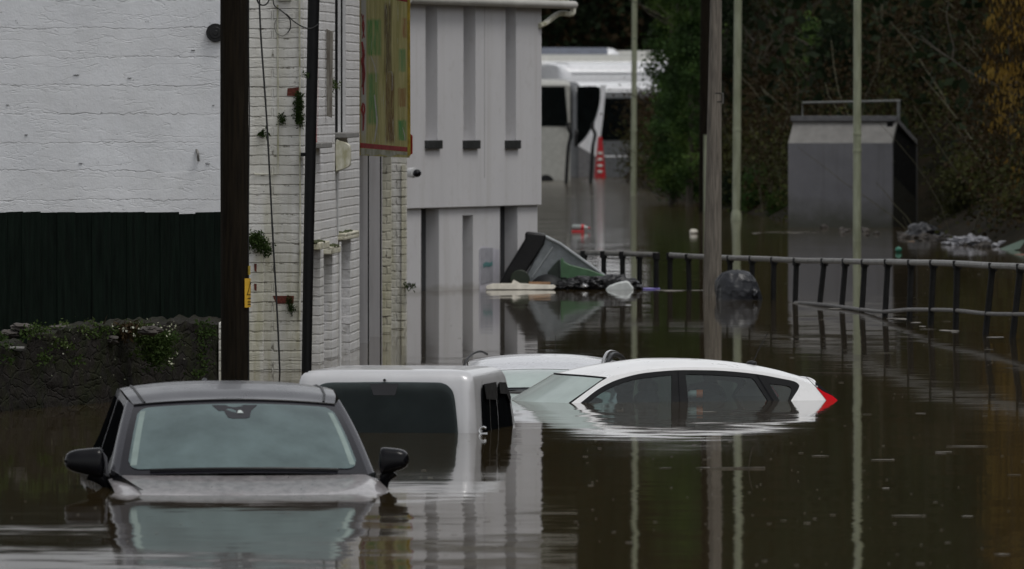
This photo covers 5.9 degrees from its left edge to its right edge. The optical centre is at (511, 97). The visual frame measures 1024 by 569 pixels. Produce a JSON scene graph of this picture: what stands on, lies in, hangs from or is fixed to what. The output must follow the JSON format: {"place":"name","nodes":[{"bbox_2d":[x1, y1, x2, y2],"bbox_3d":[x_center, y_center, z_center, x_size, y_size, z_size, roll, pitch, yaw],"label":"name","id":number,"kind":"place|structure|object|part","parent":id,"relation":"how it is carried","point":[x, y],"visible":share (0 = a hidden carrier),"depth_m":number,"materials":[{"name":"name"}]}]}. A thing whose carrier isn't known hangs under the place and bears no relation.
{"place":"outdoors","nodes":[
{"label":"outdoors","id":0,"kind":"place"},
{"bbox_2d":[0,177,1023,568],"bbox_3d":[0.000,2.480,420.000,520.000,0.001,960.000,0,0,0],"label":"water","id":1,"kind":"structure","parent":0,"point":[534,485],"depth_m":70.61,"materials":[{"name":"brown liquid"}]},
{"bbox_2d":[64,378,408,494],"bbox_3d":[-1.753,2.486,64.397,2.203,1.287,4.847,0,0,0],"label":"grey saloon car","id":2,"kind":"object","parent":1,"relation":"on","point":[204,436],"visible":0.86,"depth_m":63.66,"materials":[{"name":"paint"}]},
{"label":"side window","id":3,"kind":"part","parent":2,"relation":"part of","materials":[{"name":"black glass"}]},
{"bbox_3d":[-2.574,2.179,64.229,0.155,0.461,0.780,0,0,-6],"label":"side window","id":4,"kind":"part","parent":2,"relation":"part of","materials":[{"name":"black glass"}]},
{"bbox_2d":[299,365,514,433],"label":"silver van","id":5,"kind":"object","parent":1,"relation":"on","point":[421,399],"visible":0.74,"depth_m":73.94,"materials":[{"name":"paint"}]},
{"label":"rear window","id":6,"kind":"part","parent":5,"relation":"part of","materials":[{"name":"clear glass"}]},
{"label":"side window","id":7,"kind":"part","parent":5,"relation":"part of","materials":[{"name":"black glass"}]},
{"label":"side window","id":8,"kind":"part","parent":5,"relation":"part of","materials":[{"name":"black glass"}]},
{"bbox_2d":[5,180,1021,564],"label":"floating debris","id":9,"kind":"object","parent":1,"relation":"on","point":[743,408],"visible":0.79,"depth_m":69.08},
{"bbox_2d":[486,280,555,288],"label":"floating board","id":10,"kind":"object","parent":1,"relation":"on","point":[514,284],"visible":1,"depth_m":128.78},
{"bbox_2d":[529,282,549,283],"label":"timber offcut","id":11,"kind":"object","parent":10,"relation":"on","point":[539,282],"visible":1,"depth_m":128.88,"materials":[{"name":"brown wood"}]},
{"bbox_2d":[463,336,625,389],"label":"white estate car","id":12,"kind":"object","parent":1,"relation":"on","point":[523,371],"visible":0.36,"depth_m":85.39,"materials":[{"name":"paint"}]},
{"bbox_2d":[532,274,560,289],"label":"black tub","id":13,"kind":"object","parent":1,"relation":"on","point":[552,279],"visible":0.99,"depth_m":129.07,"materials":[{"name":"plastic"}]},
{"bbox_2d":[500,232,604,283],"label":"wheelie bin","id":14,"kind":"object","parent":1,"relation":"on","point":[538,254],"visible":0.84,"depth_m":129.47,"materials":[{"name":"black plastic"}]},
{"bbox_2d":[541,79,569,180],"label":"coach","id":15,"kind":"object","parent":1,"relation":"in","point":[555,106],"visible":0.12,"depth_m":297.26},
{"bbox_2d":[541,86,567,125],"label":"side windows","id":16,"kind":"structure","parent":15,"relation":"in","point":[553,98],"depth_m":297.24,"materials":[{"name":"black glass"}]},
{"bbox_2d":[564,123,571,182],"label":"bent post","id":17,"kind":"object","parent":1,"relation":"on","point":[567,152],"visible":0.95,"depth_m":287.95,"materials":[{"name":"grey metal"}]},
{"bbox_2d":[547,258,603,279],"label":"green bin","id":18,"kind":"object","parent":1,"relation":"in","point":[561,269],"visible":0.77,"depth_m":129.25,"materials":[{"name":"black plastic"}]},
{"bbox_2d":[555,274,642,289],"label":"rubbish sacks","id":19,"kind":"object","parent":1,"relation":"on","point":[604,282],"visible":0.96,"depth_m":128.89,"materials":[{"name":"black plastic"}]},
{"bbox_2d":[594,137,605,177],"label":"traffic cone","id":20,"kind":"object","parent":1,"relation":"in","point":[599,169],"visible":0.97,"depth_m":307.97,"materials":[{"name":"red plastic"}]},
{"bbox_2d":[541,54,666,64],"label":"coach","id":21,"kind":"object","parent":1,"relation":"in","point":[549,58],"visible":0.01,"depth_m":328.80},
{"bbox_2d":[569,81,659,176],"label":"coach","id":22,"kind":"object","parent":1,"relation":"in","point":[590,101],"visible":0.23,"depth_m":310.40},
{"bbox_2d":[599,98,648,139],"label":"side windows","id":23,"kind":"structure","parent":22,"relation":"in","point":[609,110],"depth_m":310.59,"materials":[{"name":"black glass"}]},
{"bbox_2d":[606,281,633,289],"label":"white bag","id":24,"kind":"object","parent":1,"relation":"on","point":[624,285],"visible":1,"depth_m":128.78,"materials":[{"name":"white plastic"}]},
{"bbox_2d":[541,62,733,80],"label":"coach","id":25,"kind":"object","parent":1,"relation":"in","point":[594,71],"visible":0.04,"depth_m":319.74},
{"bbox_2d":[511,334,837,402],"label":"white hatchback","id":26,"kind":"object","parent":1,"relation":"in","point":[586,384],"visible":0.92,"depth_m":81.69,"materials":[{"name":"paint"}]},
{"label":"window frame","id":27,"kind":"part","parent":26,"relation":"part of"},
{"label":"window frame","id":28,"kind":"part","parent":26,"relation":"part of","materials":[{"name":"metal"}]},
{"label":"rear window","id":29,"kind":"part","parent":26,"relation":"part of","materials":[{"name":"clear glass"}]},
{"bbox_2d":[689,229,697,233],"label":"foam lump","id":30,"kind":"object","parent":1,"relation":"on","point":[693,231],"visible":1,"depth_m":181.65,"materials":[{"name":"white plastic"}]},
{"bbox_2d":[688,390,702,397],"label":"floating bottle","id":31,"kind":"object","parent":1,"relation":"on","point":[696,394],"visible":1,"depth_m":81.54,"materials":[{"name":"plastic"}]},
{"bbox_2d":[703,0,723,295],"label":"wooden pole","id":32,"kind":"object","parent":1,"relation":"in","point":[713,239],"visible":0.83,"depth_m":124.86,"materials":[{"name":"brown wood"}]},
{"bbox_2d":[710,446,764,468],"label":"floating twig","id":33,"kind":"object","parent":1,"relation":"on","point":[748,467],"visible":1,"depth_m":66.76,"materials":[{"name":"brown wood"}]},
{"bbox_2d":[714,269,762,299],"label":"bin bag","id":34,"kind":"object","parent":1,"relation":"in","point":[736,284],"visible":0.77,"depth_m":122.44,"materials":[{"name":"black plastic"}]},
{"bbox_2d":[666,252,1023,337],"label":"railing","id":35,"kind":"object","parent":1,"relation":"in","point":[958,265],"visible":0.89,"depth_m":113.21,"materials":[{"name":"grey metal"}]},
{"bbox_2d":[895,247,901,251],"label":"teal ball","id":36,"kind":"object","parent":1,"relation":"on","point":[898,249],"visible":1,"depth_m":159.96,"materials":[{"name":"plastic"}]},
{"bbox_2d":[571,224,589,231],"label":"drinks bottle","id":37,"kind":"object","parent":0,"point":[579,227],"visible":1,"depth_m":184.34,"materials":[{"name":"plastic"}]},
{"bbox_2d":[589,122,596,182],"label":"bent post","id":38,"kind":"object","parent":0,"point":[592,154],"visible":0.97,"depth_m":287.95,"materials":[{"name":"black plastic"}]},
{"bbox_2d":[541,0,1023,250],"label":"hillside","id":39,"kind":"structure","parent":0,"point":[1009,237],"depth_m":197.43,"materials":[{"name":"green plant"}]},
{"bbox_2d":[407,0,577,291],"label":"rendered building","id":40,"kind":"structure","parent":39,"relation":"on","point":[475,109],"depth_m":129.17,"materials":[{"name":"paint"}]},
{"bbox_2d":[407,168,420,177],"bbox_3d":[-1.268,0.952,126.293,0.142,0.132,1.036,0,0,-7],"label":"security camera","id":41,"kind":"object","parent":40,"relation":"attached to","point":[413,172],"visible":0.98,"depth_m":125.89,"materials":[{"name":"white plastic"}]},
{"bbox_2d":[421,208,425,290],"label":"window","id":42,"kind":"structure","parent":40,"relation":"in","point":[423,211],"depth_m":128.06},
{"bbox_2d":[425,140,442,148],"bbox_3d":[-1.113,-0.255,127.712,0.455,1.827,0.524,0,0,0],"label":"window sill","id":43,"kind":"structure","parent":40,"relation":"in","point":[429,144],"depth_m":127.64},
{"bbox_2d":[463,140,480,148],"bbox_3d":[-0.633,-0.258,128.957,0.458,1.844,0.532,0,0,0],"label":"window sill","id":44,"kind":"structure","parent":40,"relation":"in","point":[467,144],"depth_m":128.89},
{"bbox_2d":[479,246,499,288],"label":"poster","id":45,"kind":"object","parent":40,"relation":"attached to","point":[489,265],"visible":0.96,"depth_m":129.67,"materials":[{"name":"white paper"}]},
{"bbox_2d":[500,206,504,279],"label":"window","id":46,"kind":"structure","parent":40,"relation":"in","point":[502,208],"depth_m":130.68,"materials":[{"name":"grey glass"}]},
{"bbox_2d":[505,140,520,148],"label":"window","id":47,"kind":"structure","parent":40,"relation":"in","point":[509,144],"depth_m":130.25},
{"bbox_2d":[541,47,615,53],"bbox_3d":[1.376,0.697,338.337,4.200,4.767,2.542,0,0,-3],"label":"coach","id":48,"kind":"object","parent":39,"relation":"on","point":[574,50],"visible":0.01,"depth_m":337.38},
{"bbox_2d":[572,250,659,287],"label":"railing","id":49,"kind":"object","parent":39,"relation":"on","point":[603,255],"visible":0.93,"depth_m":129.47,"materials":[{"name":"grey metal"}]},
{"bbox_2d":[612,50,662,53],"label":"coach","id":50,"kind":"object","parent":39,"relation":"on","point":[628,52],"visible":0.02,"depth_m":337.55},
{"bbox_2d":[626,0,698,200],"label":"ivy tree","id":51,"kind":"object","parent":39,"relation":"on","point":[659,27],"visible":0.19,"depth_m":238.11,"materials":[{"name":"green plant"}]},
{"bbox_2d":[638,73,695,204],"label":"ivy tree","id":52,"kind":"object","parent":39,"relation":"on","point":[660,168],"visible":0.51,"depth_m":229.60,"materials":[{"name":"green plant"}]},
{"bbox_2d":[655,0,729,206],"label":"ivy tree","id":53,"kind":"object","parent":39,"relation":"on","point":[686,51],"visible":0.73,"depth_m":225.62,"materials":[{"name":"green plant"}]},
{"bbox_2d":[630,0,795,178],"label":"evergreen tree","id":54,"kind":"object","parent":39,"relation":"on","point":[727,51],"visible":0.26,"depth_m":235.50,"materials":[{"name":"green plant"}]},
{"bbox_2d":[722,169,751,210],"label":"shrub","id":55,"kind":"object","parent":39,"relation":"on","point":[727,187],"visible":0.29,"depth_m":217.64,"materials":[{"name":"green plant"}]},
{"bbox_2d":[729,161,784,211],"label":"shrub","id":56,"kind":"object","parent":39,"relation":"on","point":[751,200],"visible":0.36,"depth_m":213.69,"materials":[{"name":"green plant"}]},
{"bbox_2d":[728,0,789,116],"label":"bare tree","id":57,"kind":"object","parent":39,"relation":"on","point":[761,30],"visible":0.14,"depth_m":261.95,"materials":[{"name":"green plant"}]},
{"bbox_2d":[763,167,787,217],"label":"shrub","id":58,"kind":"object","parent":39,"relation":"on","point":[772,201],"visible":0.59,"depth_m":205.79,"materials":[{"name":"green plant"}]},
{"bbox_2d":[731,0,829,112],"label":"bare tree","id":59,"kind":"object","parent":39,"relation":"on","point":[762,16],"visible":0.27,"depth_m":239.96,"materials":[{"name":"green plant"}]},
{"bbox_2d":[754,10,838,104],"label":"mossy tree","id":60,"kind":"object","parent":39,"relation":"on","point":[810,41],"visible":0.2,"depth_m":221.84,"materials":[{"name":"green plant"}]},
{"bbox_2d":[600,0,1023,242],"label":"undergrowth","id":61,"kind":"object","parent":39,"relation":"on","point":[729,156],"visible":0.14,"depth_m":201.01,"materials":[{"name":"green plant"}]},
{"bbox_2d":[604,0,1023,241],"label":"dead bracken","id":62,"kind":"object","parent":39,"relation":"on","point":[763,80],"visible":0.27,"depth_m":203.51,"materials":[{"name":"brown plant"}]},
{"bbox_2d":[621,0,1021,234],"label":"twigs","id":63,"kind":"object","parent":39,"relation":"on","point":[948,107],"visible":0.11,"depth_m":194.67,"materials":[{"name":"brown plant"}]},
{"bbox_2d":[637,0,1023,199],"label":"woodland","id":64,"kind":"object","parent":39,"relation":"on","point":[963,83],"visible":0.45,"depth_m":206.78,"materials":[{"name":"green plant"}]},
{"bbox_2d":[784,0,885,127],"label":"evergreen tree","id":65,"kind":"object","parent":39,"relation":"on","point":[833,30],"visible":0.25,"depth_m":211.50,"materials":[{"name":"green plant"}]},
{"bbox_2d":[788,100,917,227],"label":"concrete shelter","id":66,"kind":"object","parent":39,"relation":"on","point":[819,194],"visible":0.77,"depth_m":190.06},
{"bbox_2d":[840,1,939,98],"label":"bare tree","id":67,"kind":"object","parent":39,"relation":"on","point":[881,17],"visible":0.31,"depth_m":215.57,"materials":[{"name":"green plant"}]},
{"bbox_2d":[817,224,993,247],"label":"bank debris","id":68,"kind":"object","parent":39,"relation":"on","point":[983,244],"visible":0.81,"depth_m":176.13,"materials":[{"name":"grey"}]},
{"bbox_2d":[905,222,944,236],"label":"dark sack","id":69,"kind":"object","parent":39,"relation":"on","point":[916,228],"visible":0.43,"depth_m":177.73,"materials":[{"name":"grey plastic"}]},
{"bbox_2d":[877,3,976,133],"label":"evergreen tree","id":70,"kind":"object","parent":39,"relation":"on","point":[931,39],"visible":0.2,"depth_m":204.66,"materials":[{"name":"green plant"}]},
{"bbox_2d":[898,0,1023,207],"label":"catkin tree","id":71,"kind":"object","parent":39,"relation":"on","point":[1012,28],"visible":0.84,"depth_m":171.20,"materials":[{"name":"brown plant"}]},
{"bbox_2d":[923,139,1004,223],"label":"shrub","id":72,"kind":"object","parent":39,"relation":"on","point":[948,207],"visible":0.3,"depth_m":181.68,"materials":[{"name":"green plant"}]},
{"bbox_2d":[941,233,991,244],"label":"crumpled sheeting","id":73,"kind":"object","parent":39,"relation":"on","point":[969,238],"visible":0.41,"depth_m":167.77,"materials":[{"name":"grey plastic"}]},
{"bbox_2d":[992,241,1005,246],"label":"crumpled sheeting","id":74,"kind":"object","parent":39,"relation":"on","point":[999,243],"visible":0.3,"depth_m":165.80,"materials":[{"name":"white plastic"}]},
{"bbox_2d":[998,21,1023,157],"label":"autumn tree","id":75,"kind":"object","parent":39,"relation":"on","point":[1014,84],"visible":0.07,"depth_m":178.31,"materials":[{"name":"orange plant"}]},
{"bbox_2d":[1001,240,1023,249],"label":"plastic sheet","id":76,"kind":"object","parent":39,"relation":"on","point":[1016,245],"visible":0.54,"depth_m":162.63,"materials":[{"name":"green plastic"}]},
{"label":"ground","id":77,"kind":"structure","parent":0,"visible":0},
{"bbox_2d":[0,314,220,411],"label":"stone wall","id":78,"kind":"structure","parent":77,"relation":"on","point":[26,382],"depth_m":80.98,"materials":[{"name":"stone"}]},
{"bbox_2d":[2,325,51,340],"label":"wall plant","id":79,"kind":"object","parent":78,"relation":"attached to","point":[20,336],"depth_m":81.38,"materials":[{"name":"green plant"}]},
{"bbox_2d":[0,316,218,380],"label":"wall moss","id":80,"kind":"object","parent":78,"relation":"attached to","point":[103,329],"depth_m":80.63,"materials":[{"name":"green plant"}]},
{"bbox_2d":[0,211,220,343],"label":"board fence","id":81,"kind":"object","parent":78,"relation":"on","point":[55,267],"visible":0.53,"depth_m":85.99,"materials":[{"name":"green paint"}]},
{"bbox_2d":[92,316,146,346],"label":"wall plant","id":82,"kind":"object","parent":78,"relation":"attached to","point":[123,335],"depth_m":81.47,"materials":[{"name":"green plant"}]},
{"bbox_2d":[112,318,184,373],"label":"wall plant","id":83,"kind":"object","parent":78,"relation":"attached to","point":[159,344],"depth_m":81.56,"materials":[{"name":"green plant"}]},
{"bbox_2d":[0,0,406,371],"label":"white brick building","id":84,"kind":"structure","parent":77,"relation":"on","point":[109,105],"depth_m":90.69,"materials":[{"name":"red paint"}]},
{"bbox_2d":[249,229,275,257],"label":"wall fern","id":85,"kind":"object","parent":84,"relation":"attached to","point":[258,239],"depth_m":90.47,"materials":[{"name":"green plant"}]},
{"bbox_2d":[257,127,270,139],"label":"wall fern","id":86,"kind":"object","parent":84,"relation":"attached to","point":[262,133],"depth_m":90.64,"materials":[{"name":"green plant"}]},
{"bbox_2d":[258,0,280,371],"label":"stay cable","id":87,"kind":"object","parent":84,"relation":"attached to","point":[269,186],"visible":0.93,"depth_m":90.37,"materials":[{"name":"black metal"}]},
{"bbox_2d":[276,111,286,124],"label":"wall fern","id":88,"kind":"object","parent":84,"relation":"attached to","point":[282,120],"depth_m":90.64,"materials":[{"name":"green plant"}]},
{"bbox_2d":[283,295,295,315],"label":"wall fern","id":89,"kind":"object","parent":84,"relation":"attached to","point":[290,305],"depth_m":90.64,"materials":[{"name":"green plant"}]},
{"bbox_2d":[272,0,318,35],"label":"wiring loop","id":90,"kind":"object","parent":84,"relation":"attached to","point":[287,15],"visible":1,"depth_m":90.63,"materials":[{"name":"black plastic"}]},
{"bbox_2d":[291,90,305,129],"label":"wall fern","id":91,"kind":"object","parent":84,"relation":"attached to","point":[299,107],"depth_m":90.62,"materials":[{"name":"green plant"}]},
{"bbox_2d":[316,126,331,147],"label":"window","id":92,"kind":"structure","parent":84,"relation":"in","point":[318,144],"depth_m":92.24,"materials":[{"name":"paint"}]},
{"bbox_2d":[332,79,340,93],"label":"wall fern","id":93,"kind":"object","parent":84,"relation":"attached to","point":[335,84],"depth_m":94.36,"materials":[{"name":"green plant"}]},
{"bbox_2d":[335,0,358,137],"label":"window","id":94,"kind":"structure","parent":84,"relation":"in","point":[341,133],"depth_m":96.66,"materials":[{"name":"white plastic"}]},
{"bbox_2d":[369,156,381,336],"bbox_3d":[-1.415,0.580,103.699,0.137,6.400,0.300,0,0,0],"label":"door leaf","id":95,"kind":"structure","parent":84,"relation":"in","point":[374,161],"depth_m":103.55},
{"bbox_2d":[359,0,412,157],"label":"billboard","id":96,"kind":"object","parent":84,"relation":"attached to","point":[384,85],"visible":1,"depth_m":100.18,"materials":[{"name":"multicoloured plastic"}]},
{"bbox_2d":[403,281,415,291],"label":"wall fern","id":97,"kind":"object","parent":84,"relation":"attached to","point":[408,285],"depth_m":106.85,"materials":[{"name":"green plant"}]},
{"bbox_2d":[220,0,249,380],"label":"utility pole","id":98,"kind":"object","parent":77,"relation":"on","point":[234,117],"visible":0.74,"depth_m":77.91,"materials":[{"name":"brown wood"}]},
{"bbox_2d":[245,266,250,306],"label":"warning sign","id":99,"kind":"object","parent":98,"relation":"attached to","point":[247,292],"visible":1,"depth_m":77.94,"materials":[{"name":"yellow plastic"}]},
{"bbox_2d":[631,0,636,195],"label":"lamp post","id":100,"kind":"object","parent":77,"relation":"on","point":[634,101],"visible":0.76,"depth_m":251.72,"materials":[{"name":"metal"}]},
{"bbox_2d":[541,0,784,49],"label":"woodland","id":101,"kind":"object","parent":77,"relation":"on","point":[580,24],"visible":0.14,"depth_m":353.85,"materials":[{"name":"green plant"}]},
{"bbox_2d":[699,0,709,211],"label":"dark pole","id":102,"kind":"object","parent":77,"relation":"on","point":[704,34],"visible":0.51,"depth_m":215.56,"materials":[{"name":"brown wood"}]},
{"bbox_2d":[731,0,741,219],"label":"lamp post","id":103,"kind":"object","parent":77,"relation":"on","point":[736,214],"visible":0.78,"depth_m":201.56,"materials":[{"name":"metal"}]},
{"bbox_2d":[731,210,741,219],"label":"base door","id":104,"kind":"structure","parent":103,"relation":"in","point":[736,214],"depth_m":201.57,"materials":[{"name":"paint"}]},
{"bbox_2d":[853,0,861,240],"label":"lamp post","id":105,"kind":"object","parent":77,"relation":"on","point":[857,134],"visible":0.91,"depth_m":172.17,"materials":[{"name":"metal"}]}
]}

